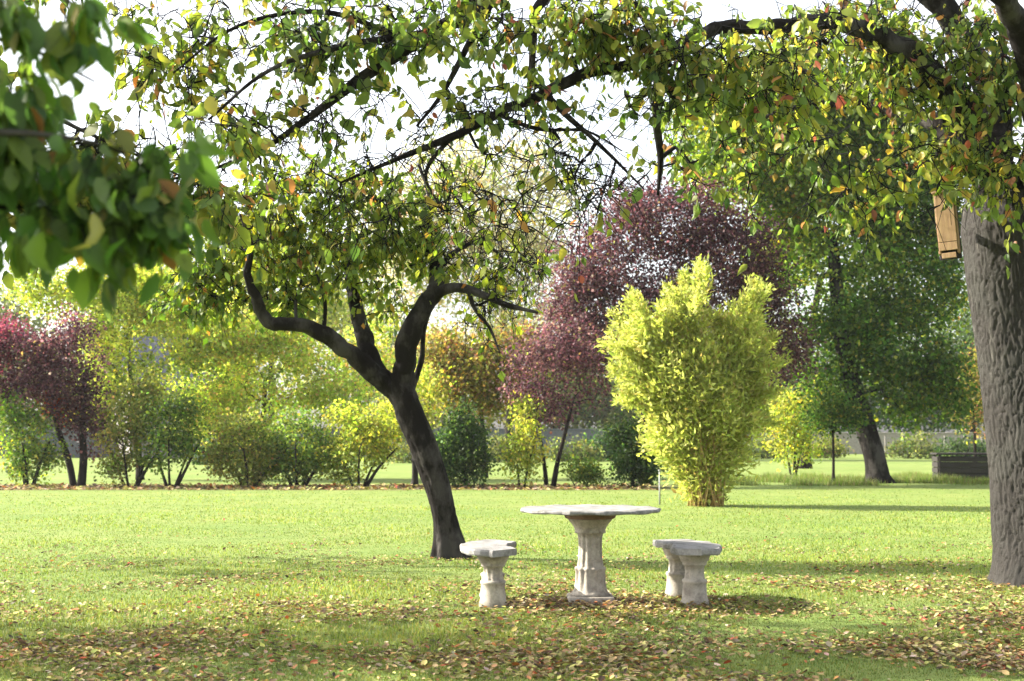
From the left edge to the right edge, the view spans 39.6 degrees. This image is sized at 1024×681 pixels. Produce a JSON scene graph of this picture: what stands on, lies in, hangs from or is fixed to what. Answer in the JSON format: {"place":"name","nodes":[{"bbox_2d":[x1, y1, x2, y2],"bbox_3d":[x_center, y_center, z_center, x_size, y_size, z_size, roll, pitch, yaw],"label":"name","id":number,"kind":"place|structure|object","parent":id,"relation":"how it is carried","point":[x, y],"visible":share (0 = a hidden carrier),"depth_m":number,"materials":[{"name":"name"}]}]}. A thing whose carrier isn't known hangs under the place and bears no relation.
{"place":"outdoors","nodes":[
{"label":"outdoors","id":0,"kind":"place"},
{"bbox_2d":[0,451,1023,680],"bbox_3d":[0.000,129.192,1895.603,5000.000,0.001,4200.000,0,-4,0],"label":"ground","id":1,"kind":"structure","parent":0,"point":[400,473],"depth_m":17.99,"materials":[{"name":"green plant"}]},
{"bbox_2d":[0,264,67,426],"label":"tree","id":2,"kind":"object","parent":1,"relation":"on","point":[16,310],"visible":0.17,"depth_m":99.66,"materials":[{"name":"green plant"}]},
{"bbox_2d":[0,385,74,486],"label":"shrub","id":3,"kind":"object","parent":1,"relation":"on","point":[23,468],"visible":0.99,"depth_m":36.76,"materials":[{"name":"green plant"}]},
{"bbox_2d":[0,302,125,485],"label":"plum tree","id":4,"kind":"object","parent":1,"relation":"on","point":[53,355],"visible":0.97,"depth_m":37.16,"materials":[{"name":"purple plant"}]},
{"bbox_2d":[20,348,111,426],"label":"tree","id":5,"kind":"object","parent":1,"relation":"on","point":[43,417],"visible":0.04,"depth_m":102.08,"materials":[{"name":"green plant"}]},
{"bbox_2d":[0,0,233,325],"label":"cherry tree","id":6,"kind":"object","parent":1,"relation":"on","point":[118,233],"visible":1,"depth_m":3.09,"materials":[{"name":"green plant"}]},
{"bbox_2d":[0,257,236,479],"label":"yellowing tree","id":7,"kind":"object","parent":1,"relation":"on","point":[128,304],"visible":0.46,"depth_m":42.85,"materials":[{"name":"green plant"}]},
{"bbox_2d":[88,367,172,486],"bbox_3d":[-9.803,2.269,36.743,2.251,3.171,1.969,0,-4,0],"label":"shrub","id":8,"kind":"object","parent":1,"relation":"on","point":[114,430],"visible":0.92,"depth_m":36.51,"materials":[{"name":"green plant"}]},
{"bbox_2d":[52,257,224,374],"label":"tree","id":9,"kind":"object","parent":1,"relation":"on","point":[144,330],"visible":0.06,"depth_m":98.46,"materials":[{"name":"green plant"}]},
{"bbox_2d":[0,44,295,293],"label":"cherry tree","id":10,"kind":"object","parent":1,"relation":"on","point":[209,200],"visible":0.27,"depth_m":9.46,"materials":[{"name":"green plant"}]},
{"bbox_2d":[112,335,217,458],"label":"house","id":11,"kind":"structure","parent":1,"relation":"on","point":[153,344],"depth_m":86.00,"materials":[{"name":"grey stone"}]},
{"bbox_2d":[125,383,221,486],"bbox_3d":[-8.721,2.445,36.476,2.380,2.782,1.817,0,-4,0],"label":"shrub","id":12,"kind":"object","parent":1,"relation":"on","point":[172,438],"visible":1,"depth_m":36.30,"materials":[{"name":"green plant"}]},
{"bbox_2d":[185,432,242,464],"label":"bush","id":13,"kind":"object","parent":1,"relation":"on","point":[204,455],"visible":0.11,"depth_m":65.49,"materials":[{"name":"green plant"}]},
{"bbox_2d":[162,291,283,412],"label":"tree","id":14,"kind":"object","parent":1,"relation":"on","point":[259,396],"visible":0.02,"depth_m":107.79,"materials":[{"name":"green plant"}]},
{"bbox_2d":[193,402,294,486],"bbox_3d":[-6.814,2.727,36.833,2.685,2.274,2.278,3,-5,-39],"label":"shrub","id":15,"kind":"object","parent":1,"relation":"on","point":[221,451],"visible":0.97,"depth_m":36.41,"materials":[{"name":"green plant"}]},
{"bbox_2d":[166,204,376,426],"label":"tree","id":16,"kind":"object","parent":1,"relation":"on","point":[334,316],"visible":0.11,"depth_m":95.58,"materials":[{"name":"green plant"}]},
{"bbox_2d":[139,290,418,478],"bbox_3d":[-7.002,1.088,44.064,8.622,6.468,3.611,0,-4,0],"label":"yellowing tree","id":17,"kind":"object","parent":1,"relation":"on","point":[224,383],"visible":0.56,"depth_m":43.65,"materials":[{"name":"green plant"}]},
{"bbox_2d":[252,400,356,486],"bbox_3d":[-5.386,2.694,36.802,2.748,2.337,2.116,0,-4,0],"label":"shrub","id":18,"kind":"object","parent":1,"relation":"on","point":[298,470],"visible":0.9,"depth_m":36.57,"materials":[{"name":"green plant"}]},
{"bbox_2d":[0,427,621,457],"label":"boundary wall","id":19,"kind":"structure","parent":1,"relation":"on","point":[547,434],"depth_m":95.33,"materials":[{"name":"grey concrete"}]},
{"bbox_2d":[124,146,562,559],"bbox_3d":[-1.798,0.155,15.371,4.717,4.594,1.740,0,-4,0],"label":"apple tree","id":20,"kind":"object","parent":1,"relation":"on","point":[396,387],"visible":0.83,"depth_m":15.30,"materials":[{"name":"green plant"}]},
{"bbox_2d":[261,266,439,425],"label":"tree","id":21,"kind":"object","parent":1,"relation":"on","point":[369,311],"visible":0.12,"depth_m":111.11,"materials":[{"name":"green plant"}]},
{"bbox_2d":[311,398,403,486],"bbox_3d":[-3.878,2.573,36.619,2.597,2.549,1.985,0,-4,0],"label":"shrub","id":22,"kind":"object","parent":1,"relation":"on","point":[363,424],"visible":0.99,"depth_m":36.42,"materials":[{"name":"yellow plant"}]},
{"bbox_2d":[386,439,411,462],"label":"bush","id":23,"kind":"object","parent":1,"relation":"on","point":[404,456],"visible":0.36,"depth_m":69.36,"materials":[{"name":"green plant"}]},
{"bbox_2d":[356,357,459,484],"bbox_3d":[-2.811,2.166,37.772,2.818,3.464,2.048,0,-4,0],"label":"slender tree","id":24,"kind":"object","parent":1,"relation":"on","point":[430,386],"visible":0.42,"depth_m":37.55,"materials":[{"name":"yellow plant"}]},
{"bbox_2d":[346,313,504,428],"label":"tree","id":25,"kind":"object","parent":1,"relation":"on","point":[437,405],"visible":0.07,"depth_m":105.17,"materials":[{"name":"yellow plant"}]},
{"bbox_2d":[434,393,499,486],"bbox_3d":[-1.266,2.570,36.486,2.132,2.487,1.686,2,-4,-22],"label":"evergreen shrub","id":26,"kind":"object","parent":1,"relation":"on","point":[457,445],"visible":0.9,"depth_m":36.32,"materials":[{"name":"green plant"}]},
{"bbox_2d":[328,104,607,439],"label":"pale tree","id":27,"kind":"object","parent":1,"relation":"on","point":[536,246],"visible":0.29,"depth_m":81.92,"materials":[{"name":"green plant"}]},
{"bbox_2d":[390,312,556,477],"bbox_3d":[-0.992,1.680,45.012,5.729,5.415,3.639,0,-4,0],"label":"yellowing tree","id":28,"kind":"object","parent":1,"relation":"on","point":[470,378],"visible":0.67,"depth_m":44.50,"materials":[{"name":"yellow plant"}]},
{"bbox_2d":[460,539,516,607],"bbox_3d":[-0.186,1.843,11.204,0.458,0.471,1.121,0,-4,-1],"label":"curved bench","id":29,"kind":"object","parent":1,"relation":"on","point":[492,555],"visible":0.98,"depth_m":10.84,"materials":[{"name":"stone"}]},
{"bbox_2d":[474,429,519,462],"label":"bush","id":30,"kind":"object","parent":1,"relation":"on","point":[498,449],"visible":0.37,"depth_m":71.34,"materials":[{"name":"green plant"}]},
{"bbox_2d":[0,482,1023,680],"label":"fallen leaves","id":31,"kind":"object","parent":1,"relation":"on","point":[1010,659],"visible":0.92,"depth_m":9.37,"materials":[{"name":"brown plant"}]},
{"bbox_2d":[493,390,553,487],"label":"young tree","id":32,"kind":"object","parent":1,"relation":"on","point":[525,463],"visible":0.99,"depth_m":36.32,"materials":[{"name":"yellow plant"}]},
{"bbox_2d":[24,0,1023,587],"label":"cherry tree","id":33,"kind":"object","parent":1,"relation":"on","point":[972,132],"visible":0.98,"depth_m":10.61,"materials":[{"name":"green plant"}]},
{"bbox_2d":[931,189,961,260],"bbox_3d":[3.833,-1.010,12.495,0.195,0.612,0.362,-6,-6,24],"label":"nest box","id":34,"kind":"object","parent":33,"relation":"attached to","point":[950,233],"visible":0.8,"depth_m":12.35,"materials":[{"name":"brown wood"}]},
{"bbox_2d":[489,312,621,486],"bbox_3d":[1.248,1.557,36.950,3.705,4.595,2.480,1,-4,-10],"label":"plum tree","id":35,"kind":"object","parent":1,"relation":"on","point":[547,359],"visible":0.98,"depth_m":36.88,"materials":[{"name":"purple plant"}]},
{"bbox_2d":[490,330,640,428],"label":"tree","id":36,"kind":"object","parent":1,"relation":"on","point":[589,413],"visible":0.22,"depth_m":108.32,"materials":[{"name":"green plant"}]},
{"bbox_2d":[535,432,605,461],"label":"bush","id":37,"kind":"object","parent":1,"relation":"on","point":[574,449],"visible":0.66,"depth_m":73.50,"materials":[{"name":"green plant"}]},
{"bbox_2d":[556,452,610,486],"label":"shrub","id":38,"kind":"object","parent":1,"relation":"on","point":[585,471],"visible":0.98,"depth_m":36.11,"materials":[{"name":"green plant"}]},
{"bbox_2d":[520,504,660,604],"bbox_3d":[0.625,1.694,11.230,1.117,0.750,1.114,0,-4,0],"label":"stone table","id":39,"kind":"object","parent":1,"relation":"on","point":[590,522],"visible":0.99,"depth_m":11.12,"materials":[{"name":"white stone"}]},
{"bbox_2d":[576,421,621,460],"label":"bush","id":40,"kind":"object","parent":1,"relation":"on","point":[600,442],"visible":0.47,"depth_m":75.46,"materials":[{"name":"green plant"}]},
{"bbox_2d":[589,372,657,434],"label":"tree","id":41,"kind":"object","parent":1,"relation":"on","point":[624,411],"visible":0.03,"depth_m":112.53,"materials":[{"name":"green plant"}]},
{"bbox_2d":[598,408,673,487],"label":"evergreen shrub","id":42,"kind":"object","parent":1,"relation":"on","point":[633,465],"visible":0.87,"depth_m":36.07,"materials":[{"name":"green plant"}]},
{"bbox_2d":[658,470,660,504],"bbox_3d":[2.823,2.815,27.203,0.050,0.685,0.050,0,-4,0],"label":"garden stake","id":43,"kind":"object","parent":1,"relation":"on","point":[659,488],"visible":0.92,"depth_m":27.19,"materials":[{"name":"grey metal"}]},
{"bbox_2d":[516,166,838,483],"bbox_3d":[4.490,-0.444,38.746,8.936,8.816,4.219,0,-4,0],"label":"plum tree","id":44,"kind":"object","parent":1,"relation":"on","point":[601,278],"visible":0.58,"depth_m":38.34,"materials":[{"name":"purple plant"}]},
{"bbox_2d":[653,539,721,606],"bbox_3d":[1.417,1.850,11.309,0.458,0.471,1.121,0,-4,-6],"label":"curved bench","id":45,"kind":"object","parent":1,"relation":"on","point":[688,559],"visible":0.98,"depth_m":10.96,"materials":[{"name":"stone"}]},
{"bbox_2d":[594,253,791,506],"bbox_3d":[3.433,0.760,26.804,3.750,4.765,2.411,0,-4,0],"label":"bamboo clump","id":46,"kind":"object","parent":1,"relation":"on","point":[703,392],"visible":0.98,"depth_m":26.43,"materials":[{"name":"green plant"}]},
{"bbox_2d":[744,430,795,458],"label":"bush","id":47,"kind":"object","parent":1,"relation":"on","point":[762,452],"visible":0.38,"depth_m":83.36,"materials":[{"name":"green plant"}]},
{"bbox_2d":[750,381,834,475],"bbox_3d":[9.143,2.865,45.912,3.261,3.179,2.436,0,-4,0],"label":"yellow shrub","id":48,"kind":"object","parent":1,"relation":"on","point":[790,433],"visible":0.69,"depth_m":45.70,"materials":[{"name":"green plant"}]},
{"bbox_2d":[749,311,839,431],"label":"tree","id":49,"kind":"object","parent":1,"relation":"on","point":[814,347],"visible":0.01,"depth_m":110.66,"materials":[{"name":"green plant"}]},
{"bbox_2d":[644,33,984,483],"bbox_3d":[8.977,-2.418,40.334,10.394,13.084,4.877,0,-4,0],"label":"tree","id":50,"kind":"object","parent":1,"relation":"on","point":[849,325],"visible":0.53,"depth_m":39.68,"materials":[{"name":"green plant"}]},
{"bbox_2d":[795,434,856,457],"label":"bush","id":51,"kind":"object","parent":1,"relation":"on","point":[839,449],"visible":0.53,"depth_m":85.45,"materials":[{"name":"green plant"}]},
{"bbox_2d":[698,127,971,468],"bbox_3d":[13.763,-2.626,58.259,13.536,15.788,7.475,0,-4,0],"label":"tree","id":52,"kind":"object","parent":1,"relation":"on","point":[805,466],"visible":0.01,"depth_m":57.90,"materials":[{"name":"green plant"}]},
{"bbox_2d":[791,374,880,480],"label":"young tree","id":53,"kind":"object","parent":1,"relation":"on","point":[844,414],"visible":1,"depth_m":38.75,"materials":[{"name":"green plant"}]},
{"bbox_2d":[816,322,947,431],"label":"tree","id":54,"kind":"object","parent":1,"relation":"on","point":[886,422],"visible":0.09,"depth_m":114.27,"materials":[{"name":"green plant"}]},
{"bbox_2d":[884,427,950,458],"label":"bush","id":55,"kind":"object","parent":1,"relation":"on","point":[899,448],"visible":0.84,"depth_m":83.50,"materials":[{"name":"green plant"}]},
{"bbox_2d":[883,435,982,456],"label":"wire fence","id":56,"kind":"object","parent":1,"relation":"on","point":[885,443],"visible":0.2,"depth_m":91.72,"materials":[{"name":"grey metal"}]},
{"bbox_2d":[896,283,984,431],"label":"tree","id":57,"kind":"object","parent":1,"relation":"on","point":[968,337],"visible":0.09,"depth_m":112.83,"materials":[{"name":"green plant"}]},
{"bbox_2d":[925,427,986,457],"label":"bush","id":58,"kind":"object","parent":1,"relation":"on","point":[956,447],"visible":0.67,"depth_m":81.55,"materials":[{"name":"green plant"}]},
{"bbox_2d":[930,453,988,478],"bbox_3d":[13.383,3.736,41.963,1.860,0.835,1.000,0,-4,6],"label":"timber bin","id":59,"kind":"object","parent":1,"relation":"on","point":[966,466],"visible":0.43,"depth_m":41.53,"materials":[{"name":"grey wood"}]},
{"bbox_2d":[947,342,985,455],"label":"yellowing tree","id":60,"kind":"object","parent":1,"relation":"on","point":[980,412],"visible":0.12,"depth_m":45.86,"materials":[{"name":"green plant"}]},
{"bbox_2d":[0,0,1023,431],"label":"sky","id":61,"kind":"structure","parent":0,"point":[713,10],"materials":[{"name":"white"}]},
{"bbox_2d":[722,470,989,485],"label":"rough grass","id":62,"kind":"structure","parent":0,"point":[814,479],"depth_m":39.62,"materials":[{"name":"green plant"}]},
{"bbox_2d":[747,432,985,453],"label":"garden wall","id":63,"kind":"structure","parent":0,"point":[853,442],"depth_m":104.61,"materials":[{"name":"grey concrete"}]}
]}

